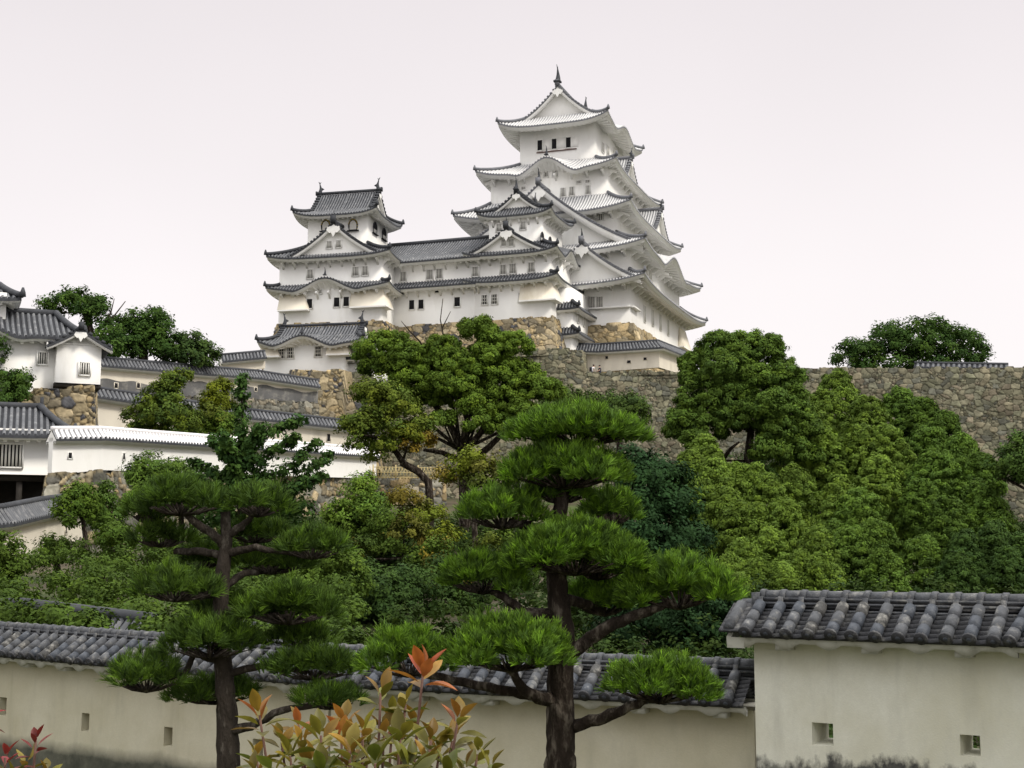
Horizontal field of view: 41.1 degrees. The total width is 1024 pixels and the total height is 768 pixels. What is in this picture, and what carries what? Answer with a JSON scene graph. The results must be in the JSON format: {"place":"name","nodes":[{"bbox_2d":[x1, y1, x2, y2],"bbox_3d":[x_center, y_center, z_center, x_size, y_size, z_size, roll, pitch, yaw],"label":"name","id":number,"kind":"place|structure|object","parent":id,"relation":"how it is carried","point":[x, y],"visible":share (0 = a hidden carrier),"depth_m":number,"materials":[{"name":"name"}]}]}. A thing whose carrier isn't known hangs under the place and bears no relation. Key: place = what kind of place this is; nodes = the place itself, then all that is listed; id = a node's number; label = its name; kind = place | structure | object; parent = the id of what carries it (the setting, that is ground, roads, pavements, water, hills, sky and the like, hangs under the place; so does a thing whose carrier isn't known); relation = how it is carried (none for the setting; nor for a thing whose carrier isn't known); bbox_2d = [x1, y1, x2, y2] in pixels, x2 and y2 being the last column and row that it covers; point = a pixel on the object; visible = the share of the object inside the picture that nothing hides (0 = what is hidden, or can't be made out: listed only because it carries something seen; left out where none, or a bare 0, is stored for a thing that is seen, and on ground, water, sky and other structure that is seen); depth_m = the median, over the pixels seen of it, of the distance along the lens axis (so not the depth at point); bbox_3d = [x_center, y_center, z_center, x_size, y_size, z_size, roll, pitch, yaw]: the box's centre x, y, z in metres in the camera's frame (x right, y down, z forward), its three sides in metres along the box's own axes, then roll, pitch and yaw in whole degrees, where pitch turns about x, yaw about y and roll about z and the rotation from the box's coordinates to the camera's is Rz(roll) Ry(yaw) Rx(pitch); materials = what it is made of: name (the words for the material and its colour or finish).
{"place":"outdoors","nodes":[
{"label":"outdoors","id":0,"kind":"place"},
{"bbox_2d":[0,0,1023,369],"label":"sky","id":1,"kind":"structure","parent":0,"point":[824,170],"materials":[{"name":"white"}]},
{"bbox_2d":[21,498,1016,747],"bbox_3d":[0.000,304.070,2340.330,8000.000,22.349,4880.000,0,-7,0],"label":"ground","id":2,"kind":"structure","parent":0,"point":[451,502],"depth_m":55.34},
{"bbox_2d":[0,332,36,401],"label":"broadleaf shrub","id":3,"kind":"object","parent":2,"relation":"on","point":[15,385],"visible":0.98,"depth_m":82.75,"materials":[{"name":"green plant"}]},
{"bbox_2d":[0,528,39,589],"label":"broadleaf shrub","id":4,"kind":"object","parent":2,"relation":"on","point":[8,559],"visible":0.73,"depth_m":47.49,"materials":[{"name":"green plant"}]},
{"bbox_2d":[0,710,61,767],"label":"photinia bush","id":5,"kind":"object","parent":2,"relation":"on","point":[46,762],"visible":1,"depth_m":3.02,"materials":[{"name":"red plant"}]},
{"bbox_2d":[0,397,76,503],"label":"gatehouse","id":6,"kind":"object","parent":2,"relation":"on","point":[25,430],"visible":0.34,"depth_m":77.71,"materials":[{"name":"paint"}]},
{"bbox_2d":[0,442,24,468],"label":"window","id":7,"kind":"structure","parent":6,"relation":"in","point":[11,454],"depth_m":77.07,"materials":[{"name":"paint"}]},
{"bbox_2d":[0,494,82,554],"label":"plaster wall","id":8,"kind":"structure","parent":2,"relation":"on","point":[30,518],"depth_m":64.38,"materials":[{"name":"paint"}]},
{"bbox_2d":[0,384,98,425],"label":"stone base","id":9,"kind":"object","parent":2,"relation":"on","point":[72,405],"visible":0.4,"depth_m":84.27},
{"bbox_2d":[0,282,112,392],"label":"corner turret","id":10,"kind":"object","parent":9,"relation":"on","point":[55,349],"visible":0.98,"depth_m":85.42,"materials":[{"name":"paint"}]},
{"bbox_2d":[36,351,48,365],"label":"window","id":11,"kind":"structure","parent":10,"relation":"in","point":[42,357],"depth_m":85.33,"materials":[{"name":"paint"}]},
{"bbox_2d":[78,361,91,376],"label":"window","id":12,"kind":"structure","parent":10,"relation":"in","point":[84,368],"depth_m":85.41,"materials":[{"name":"paint"}]},
{"bbox_2d":[31,530,75,579],"bbox_3d":[-19.243,7.316,57.435,1.844,2.303,2.200,0,-7,0],"label":"broadleaf shrub","id":13,"kind":"object","parent":2,"relation":"on","point":[62,538],"visible":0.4,"depth_m":57.22,"materials":[{"name":"green plant"}]},
{"bbox_2d":[48,477,107,561],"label":"clipped tree","id":14,"kind":"object","parent":2,"relation":"on","point":[84,505],"visible":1,"depth_m":54.46,"materials":[{"name":"green plant"}]},
{"bbox_2d":[31,284,132,356],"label":"broadleaf tree","id":15,"kind":"object","parent":2,"relation":"on","point":[88,308],"visible":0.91,"depth_m":113.78,"materials":[{"name":"green plant"}]},
{"bbox_2d":[77,479,133,580],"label":"clipped tree","id":16,"kind":"object","parent":2,"relation":"on","point":[109,497],"visible":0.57,"depth_m":56.46,"materials":[{"name":"green plant"}]},
{"bbox_2d":[88,517,141,582],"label":"clipped tree","id":17,"kind":"object","parent":2,"relation":"on","point":[110,535],"visible":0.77,"depth_m":52.18,"materials":[{"name":"green plant"}]},
{"bbox_2d":[104,304,184,360],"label":"broadleaf tree","id":18,"kind":"object","parent":2,"relation":"on","point":[149,333],"visible":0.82,"depth_m":116.45,"materials":[{"name":"green plant"}]},
{"bbox_2d":[112,449,185,562],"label":"broadleaf shrub","id":19,"kind":"object","parent":2,"relation":"on","point":[137,471],"visible":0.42,"depth_m":67.39,"materials":[{"name":"green plant"}]},
{"bbox_2d":[118,367,203,432],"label":"tree","id":20,"kind":"object","parent":2,"relation":"on","point":[164,408],"visible":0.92,"depth_m":89.67,"materials":[{"name":"green plant"}]},
{"bbox_2d":[1,598,361,633],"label":"plaster wall","id":21,"kind":"structure","parent":2,"relation":"on","point":[122,623],"depth_m":32.64,"materials":[{"name":"tile"}]},
{"bbox_2d":[161,455,208,538],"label":"broadleaf shrub","id":22,"kind":"object","parent":2,"relation":"on","point":[177,462],"visible":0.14,"depth_m":68.68,"materials":[{"name":"green plant"}]},
{"bbox_2d":[0,533,376,644],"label":"shrubbery","id":23,"kind":"object","parent":2,"relation":"on","point":[91,586],"visible":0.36,"depth_m":41.01,"materials":[{"name":"green plant"}]},
{"bbox_2d":[160,327,224,367],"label":"broadleaf tree","id":24,"kind":"object","parent":2,"relation":"on","point":[199,351],"visible":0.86,"depth_m":118.41,"materials":[{"name":"green plant"}]},
{"bbox_2d":[191,375,239,434],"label":"tree","id":25,"kind":"object","parent":2,"relation":"on","point":[217,419],"visible":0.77,"depth_m":91.97,"materials":[{"name":"green plant"}]},
{"bbox_2d":[99,467,369,767],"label":"pine tree","id":26,"kind":"object","parent":2,"relation":"on","point":[220,632],"visible":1,"depth_m":15.11,"materials":[{"name":"green plant"}]},
{"bbox_2d":[97,386,380,444],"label":"plaster wall","id":27,"kind":"structure","parent":2,"relation":"on","point":[111,402],"depth_m":108.75,"materials":[{"name":"paint"}]},
{"bbox_2d":[42,469,446,551],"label":"stone wall","id":28,"kind":"structure","parent":2,"relation":"on","point":[321,494],"depth_m":96.92,"materials":[{"name":"stone"}]},
{"bbox_2d":[46,426,379,477],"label":"plaster wall","id":29,"kind":"structure","parent":28,"relation":"on","point":[81,449],"depth_m":79.06,"materials":[{"name":"paint"}]},
{"bbox_2d":[369,464,437,479],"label":"bamboo fence","id":30,"kind":"object","parent":28,"relation":"on","point":[395,472],"visible":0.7,"depth_m":105.87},
{"bbox_2d":[183,395,318,415],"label":"stone wall","id":31,"kind":"structure","parent":2,"relation":"on","point":[303,407],"depth_m":124.70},
{"bbox_2d":[100,356,320,403],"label":"plaster wall","id":32,"kind":"structure","parent":31,"relation":"on","point":[131,374],"depth_m":118.72,"materials":[{"name":"tile"}]},
{"bbox_2d":[185,372,336,555],"bbox_3d":[-11.600,3.749,61.946,7.022,8.725,4.882,0,-7,0],"label":"ginkgo tree","id":33,"kind":"object","parent":2,"relation":"on","point":[227,448],"visible":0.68,"depth_m":61.78,"materials":[{"name":"green plant"}]},
{"bbox_2d":[288,546,378,597],"bbox_3d":[-5.875,6.689,44.621,3.064,3.155,2.476,-4,-8,26],"label":"broadleaf shrub","id":34,"kind":"object","parent":2,"relation":"on","point":[342,564],"visible":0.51,"depth_m":44.30,"materials":[{"name":"green plant"}]},
{"bbox_2d":[289,369,382,471],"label":"stone base","id":35,"kind":"object","parent":2,"relation":"on","point":[334,401],"visible":0.16,"depth_m":134.06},
{"bbox_2d":[219,350,266,368],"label":"plaster wall","id":36,"kind":"structure","parent":35,"relation":"on","point":[255,359],"depth_m":133.19,"materials":[{"name":"paint"}]},
{"bbox_2d":[254,309,387,381],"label":"gate turret","id":37,"kind":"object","parent":35,"relation":"on","point":[325,347],"visible":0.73,"depth_m":141.04,"materials":[{"name":"paint"}]},
{"bbox_2d":[286,347,294,358],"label":"window","id":38,"kind":"structure","parent":37,"relation":"in","point":[290,352],"depth_m":141.23,"materials":[{"name":"paint"}]},
{"bbox_2d":[314,345,321,357],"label":"window","id":39,"kind":"structure","parent":37,"relation":"in","point":[317,349],"depth_m":140.61,"materials":[{"name":"paint"}]},
{"bbox_2d":[318,470,394,540],"bbox_3d":[-6.542,6.161,57.459,3.447,5.271,3.011,0,-7,0],"label":"broadleaf shrub","id":40,"kind":"object","parent":2,"relation":"on","point":[355,509],"visible":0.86,"depth_m":57.31,"materials":[{"name":"green plant"}]},
{"bbox_2d":[231,645,504,767],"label":"photinia bush","id":41,"kind":"object","parent":2,"relation":"on","point":[343,729],"visible":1,"depth_m":2.83,"materials":[{"name":"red plant"}]},
{"bbox_2d":[0,621,756,767],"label":"garden wall","id":42,"kind":"structure","parent":2,"relation":"on","point":[50,676],"depth_m":21.43,"materials":[{"name":"paint"}]},
{"bbox_2d":[333,371,440,527],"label":"maple tree","id":43,"kind":"object","parent":2,"relation":"on","point":[381,396],"visible":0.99,"depth_m":70.69,"materials":[{"name":"green plant"}]},
{"bbox_2d":[340,556,439,627],"bbox_3d":[-4.940,7.326,46.568,4.250,2.982,3.624,-3,-8,24],"label":"broadleaf shrub","id":44,"kind":"object","parent":2,"relation":"on","point":[403,588],"visible":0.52,"depth_m":45.86,"materials":[{"name":"green plant"}]},
{"bbox_2d":[342,483,467,565],"bbox_3d":[-5.105,6.743,55.544,6.680,5.593,3.849,0,-7,0],"label":"maple tree","id":45,"kind":"object","parent":2,"relation":"on","point":[389,541],"visible":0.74,"depth_m":55.19,"materials":[{"name":"green plant"}]},
{"bbox_2d":[411,550,496,617],"bbox_3d":[-2.439,7.531,48.394,4.130,3.305,3.210,0,-7,0],"label":"broadleaf shrub","id":46,"kind":"object","parent":2,"relation":"on","point":[436,562],"visible":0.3,"depth_m":47.89,"materials":[{"name":"green plant"}]},
{"bbox_2d":[349,299,568,536],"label":"camphor tree","id":47,"kind":"object","parent":2,"relation":"on","point":[437,370],"visible":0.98,"depth_m":75.41,"materials":[{"name":"green plant"}]},
{"bbox_2d":[352,348,588,497],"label":"terrace wall","id":48,"kind":"structure","parent":2,"relation":"on","point":[566,366],"depth_m":140.42,"materials":[{"name":"stone"}]},
{"bbox_2d":[418,521,535,600],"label":"broadleaf tree","id":49,"kind":"object","parent":2,"relation":"on","point":[433,545],"visible":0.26,"depth_m":51.76,"materials":[{"name":"green plant"}]},
{"bbox_2d":[430,442,527,546],"bbox_3d":[-1.447,5.764,59.634,4.406,6.698,3.008,0,-7,0],"label":"maple tree","id":50,"kind":"object","parent":2,"relation":"on","point":[473,465],"visible":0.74,"depth_m":59.65,"materials":[{"name":"green plant"}]},
{"bbox_2d":[350,393,749,767],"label":"pine tree","id":51,"kind":"object","parent":2,"relation":"on","point":[596,551],"visible":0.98,"depth_m":13.55,"materials":[{"name":"green plant"}]},
{"bbox_2d":[534,383,586,437],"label":"broadleaf shrub","id":52,"kind":"object","parent":2,"relation":"on","point":[573,394],"visible":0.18,"depth_m":90.33,"materials":[{"name":"green plant"}]},
{"bbox_2d":[134,509,1023,748],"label":"undergrowth","id":53,"kind":"object","parent":2,"relation":"on","point":[579,616],"visible":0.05,"depth_m":45.10,"materials":[{"name":"green plant"}]},
{"bbox_2d":[579,387,653,453],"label":"broadleaf shrub","id":54,"kind":"object","parent":2,"relation":"on","point":[635,403],"visible":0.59,"depth_m":88.02,"materials":[{"name":"green plant"}]},
{"bbox_2d":[589,442,719,629],"bbox_3d":[4.372,5.155,43.359,4.514,6.826,4.300,0,-7,0],"label":"evergreen tree","id":55,"kind":"object","parent":2,"relation":"on","point":[658,489],"visible":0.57,"depth_m":43.16,"materials":[{"name":"green plant"}]},
{"bbox_2d":[582,589,751,652],"bbox_3d":[4.453,6.788,39.410,5.062,2.533,3.552,0,-7,0],"label":"evergreen tree","id":56,"kind":"object","parent":2,"relation":"on","point":[667,618],"visible":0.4,"depth_m":38.58,"materials":[{"name":"green plant"}]},
{"bbox_2d":[676,433,770,558],"bbox_3d":[9.019,5.237,60.704,4.936,6.692,8.025,-3,-8,25],"label":"camphor tree","id":57,"kind":"object","parent":2,"relation":"on","point":[724,482],"visible":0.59,"depth_m":59.41,"materials":[{"name":"green plant"}]},
{"bbox_2d":[660,327,825,464],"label":"camphor tree","id":58,"kind":"object","parent":2,"relation":"on","point":[737,381],"visible":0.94,"depth_m":71.10,"materials":[{"name":"green plant"}]},
{"bbox_2d":[716,536,771,598],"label":"camphor tree","id":59,"kind":"object","parent":2,"relation":"on","point":[737,554],"visible":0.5,"depth_m":48.17,"materials":[{"name":"green plant"}]},
{"bbox_2d":[709,461,823,575],"bbox_3d":[10.681,5.996,56.615,4.087,6.085,9.678,-4,-8,26],"label":"camphor tree","id":60,"kind":"object","parent":2,"relation":"on","point":[774,530],"visible":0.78,"depth_m":55.31,"materials":[{"name":"green plant"}]},
{"bbox_2d":[571,366,1023,526],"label":"terrace wall","id":61,"kind":"structure","parent":2,"relation":"on","point":[985,404],"depth_m":127.68,"materials":[{"name":"stone"}]},
{"bbox_2d":[766,524,847,590],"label":"camphor tree","id":62,"kind":"object","parent":2,"relation":"on","point":[817,568],"visible":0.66,"depth_m":46.48,"materials":[{"name":"green plant"}]},
{"bbox_2d":[770,366,860,517],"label":"camphor tree","id":63,"kind":"object","parent":2,"relation":"on","point":[826,400],"visible":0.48,"depth_m":75.69,"materials":[{"name":"green plant"}]},
{"bbox_2d":[810,393,917,551],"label":"camphor tree","id":64,"kind":"object","parent":2,"relation":"on","point":[881,451],"visible":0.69,"depth_m":70.32,"materials":[{"name":"green plant"}]},
{"bbox_2d":[727,448,1007,527],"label":"camphor tree","id":65,"kind":"object","parent":2,"relation":"on","point":[767,468],"visible":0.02,"depth_m":86.74,"materials":[{"name":"green plant"}]},
{"bbox_2d":[719,589,1023,767],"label":"garden wall","id":66,"kind":"structure","parent":2,"relation":"on","point":[910,679],"depth_m":16.96,"materials":[{"name":"paint"}]},
{"bbox_2d":[810,486,947,592],"bbox_3d":[13.865,6.755,53.134,5.137,5.834,7.302,3,-8,-21],"label":"camphor tree","id":67,"kind":"object","parent":2,"relation":"on","point":[866,547],"visible":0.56,"depth_m":52.02,"materials":[{"name":"green plant"}]},
{"bbox_2d":[827,312,995,368],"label":"broadleaf tree","id":68,"kind":"object","parent":2,"relation":"on","point":[873,353],"visible":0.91,"depth_m":150.05,"materials":[{"name":"green plant"}]},
{"bbox_2d":[871,385,963,504],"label":"camphor tree","id":69,"kind":"object","parent":2,"relation":"on","point":[922,422],"visible":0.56,"depth_m":80.87,"materials":[{"name":"green plant"}]},
{"bbox_2d":[893,431,1018,568],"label":"camphor tree","id":70,"kind":"object","parent":2,"relation":"on","point":[963,498],"visible":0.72,"depth_m":65.21,"materials":[{"name":"green plant"}]},
{"bbox_2d":[930,519,1023,593],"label":"camphor tree","id":71,"kind":"object","parent":2,"relation":"on","point":[991,552],"visible":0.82,"depth_m":49.97,"materials":[{"name":"green plant"}]},
{"bbox_2d":[980,428,1023,489],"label":"broadleaf tree","id":72,"kind":"object","parent":2,"relation":"on","point":[1010,462],"visible":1,"depth_m":63.69,"materials":[{"name":"green plant"}]},
{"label":"terrace ground","id":73,"kind":"structure","parent":0,"visible":0},
{"bbox_2d":[262,315,565,369],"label":"stone base","id":74,"kind":"object","parent":73,"relation":"on","point":[543,333],"visible":0.08,"depth_m":149.90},
{"bbox_2d":[263,178,404,324],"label":"keep","id":75,"kind":"structure","parent":74,"relation":"on","point":[337,268],"depth_m":153.39,"materials":[{"name":"paint"}]},
{"bbox_2d":[306,269,313,279],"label":"window","id":76,"kind":"structure","parent":75,"relation":"in","point":[309,272],"depth_m":153.75,"materials":[{"name":"paint"}]},
{"bbox_2d":[319,219,330,231],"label":"window","id":77,"kind":"structure","parent":75,"relation":"in","point":[324,224],"depth_m":156.25,"materials":[{"name":"paint"}]},
{"bbox_2d":[333,297,340,307],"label":"window","id":78,"kind":"structure","parent":75,"relation":"in","point":[336,300],"depth_m":152.56,"materials":[{"name":"paint"}]},
{"bbox_2d":[342,296,349,306],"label":"window","id":79,"kind":"structure","parent":75,"relation":"in","point":[346,299],"depth_m":152.30,"materials":[{"name":"paint"}]},
{"bbox_2d":[347,219,358,231],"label":"window","id":80,"kind":"structure","parent":75,"relation":"in","point":[353,224],"depth_m":155.42,"materials":[{"name":"paint"}]},
{"bbox_2d":[351,266,359,276],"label":"window","id":81,"kind":"structure","parent":75,"relation":"in","point":[355,270],"depth_m":152.45,"materials":[{"name":"paint"}]},
{"bbox_2d":[361,265,368,275],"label":"window","id":82,"kind":"structure","parent":75,"relation":"in","point":[364,268],"depth_m":152.19,"materials":[{"name":"paint"}]},
{"bbox_2d":[387,235,488,326],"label":"gallery","id":83,"kind":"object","parent":74,"relation":"on","point":[429,275],"visible":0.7,"depth_m":154.03,"materials":[{"name":"paint"}]},
{"bbox_2d":[399,271,406,281],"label":"window","id":84,"kind":"structure","parent":83,"relation":"in","point":[402,275],"depth_m":155.24,"materials":[{"name":"paint"}]},
{"bbox_2d":[408,299,414,310],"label":"window","id":85,"kind":"structure","parent":83,"relation":"in","point":[411,302],"depth_m":154.51,"materials":[{"name":"paint"}]},
{"bbox_2d":[417,299,424,309],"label":"window","id":86,"kind":"structure","parent":83,"relation":"in","point":[421,302],"depth_m":154.09,"materials":[{"name":"paint"}]},
{"bbox_2d":[426,269,433,279],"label":"window","id":87,"kind":"structure","parent":83,"relation":"in","point":[429,272],"depth_m":154.13,"materials":[{"name":"paint"}]},
{"bbox_2d":[435,268,442,278],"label":"window","id":88,"kind":"structure","parent":83,"relation":"in","point":[438,271],"depth_m":153.75,"materials":[{"name":"paint"}]},
{"bbox_2d":[453,176,583,319],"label":"keep","id":89,"kind":"structure","parent":74,"relation":"on","point":[527,266],"depth_m":151.04,"materials":[{"name":"paint"}]},
{"bbox_2d":[453,296,460,307],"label":"window","id":90,"kind":"structure","parent":89,"relation":"in","point":[456,299],"depth_m":152.63,"materials":[{"name":"paint"}]},
{"bbox_2d":[471,266,479,276],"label":"window","id":91,"kind":"structure","parent":89,"relation":"in","point":[475,270],"depth_m":152.30,"materials":[{"name":"paint"}]},
{"bbox_2d":[481,294,487,305],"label":"window","id":92,"kind":"structure","parent":89,"relation":"in","point":[484,297],"depth_m":151.48,"materials":[{"name":"paint"}]},
{"bbox_2d":[490,293,497,304],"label":"window","id":93,"kind":"structure","parent":89,"relation":"in","point":[493,297],"depth_m":151.11,"materials":[{"name":"paint"}]},
{"bbox_2d":[499,264,506,274],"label":"window","id":94,"kind":"structure","parent":89,"relation":"in","point":[502,267],"depth_m":151.15,"materials":[{"name":"paint"}]},
{"bbox_2d":[508,263,516,273],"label":"window","id":95,"kind":"structure","parent":89,"relation":"in","point":[512,267],"depth_m":150.78,"materials":[{"name":"paint"}]},
{"bbox_2d":[527,261,535,272],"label":"window","id":96,"kind":"structure","parent":89,"relation":"in","point":[531,266],"depth_m":150.05,"materials":[{"name":"paint"}]},
{"bbox_2d":[556,288,596,349],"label":"connecting wing","id":97,"kind":"structure","parent":73,"relation":"on","point":[575,316],"depth_m":150.93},
{"bbox_2d":[576,339,685,371],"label":"plaster wall","id":98,"kind":"structure","parent":73,"relation":"on","point":[637,355],"depth_m":150.03,"materials":[{"name":"paint"}]},
{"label":"terrace ground","id":99,"kind":"structure","parent":0,"visible":0},
{"bbox_2d":[588,322,663,372],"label":"stone base","id":100,"kind":"object","parent":99,"relation":"on","point":[616,332],"visible":0.09,"depth_m":155.07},
{"bbox_2d":[451,64,707,350],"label":"keep","id":101,"kind":"structure","parent":100,"relation":"on","point":[576,160],"depth_m":165.32,"materials":[{"name":"paint"}]},
{"bbox_2d":[565,136,571,148],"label":"window","id":102,"kind":"structure","parent":101,"relation":"in","point":[567,139],"depth_m":168.83,"materials":[{"name":"paint"}]},
{"bbox_2d":[587,296,595,310],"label":"window","id":103,"kind":"structure","parent":101,"relation":"in","point":[592,303],"depth_m":156.71,"materials":[{"name":"paint"}]},
{"bbox_2d":[595,296,603,310],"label":"window","id":104,"kind":"structure","parent":101,"relation":"in","point":[599,300],"depth_m":156.37,"materials":[{"name":"paint"}]},
{"bbox_2d":[914,361,1007,368],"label":"plaster wall","id":105,"kind":"structure","parent":99,"relation":"on","point":[926,364],"depth_m":134.23,"materials":[{"name":"tile"}]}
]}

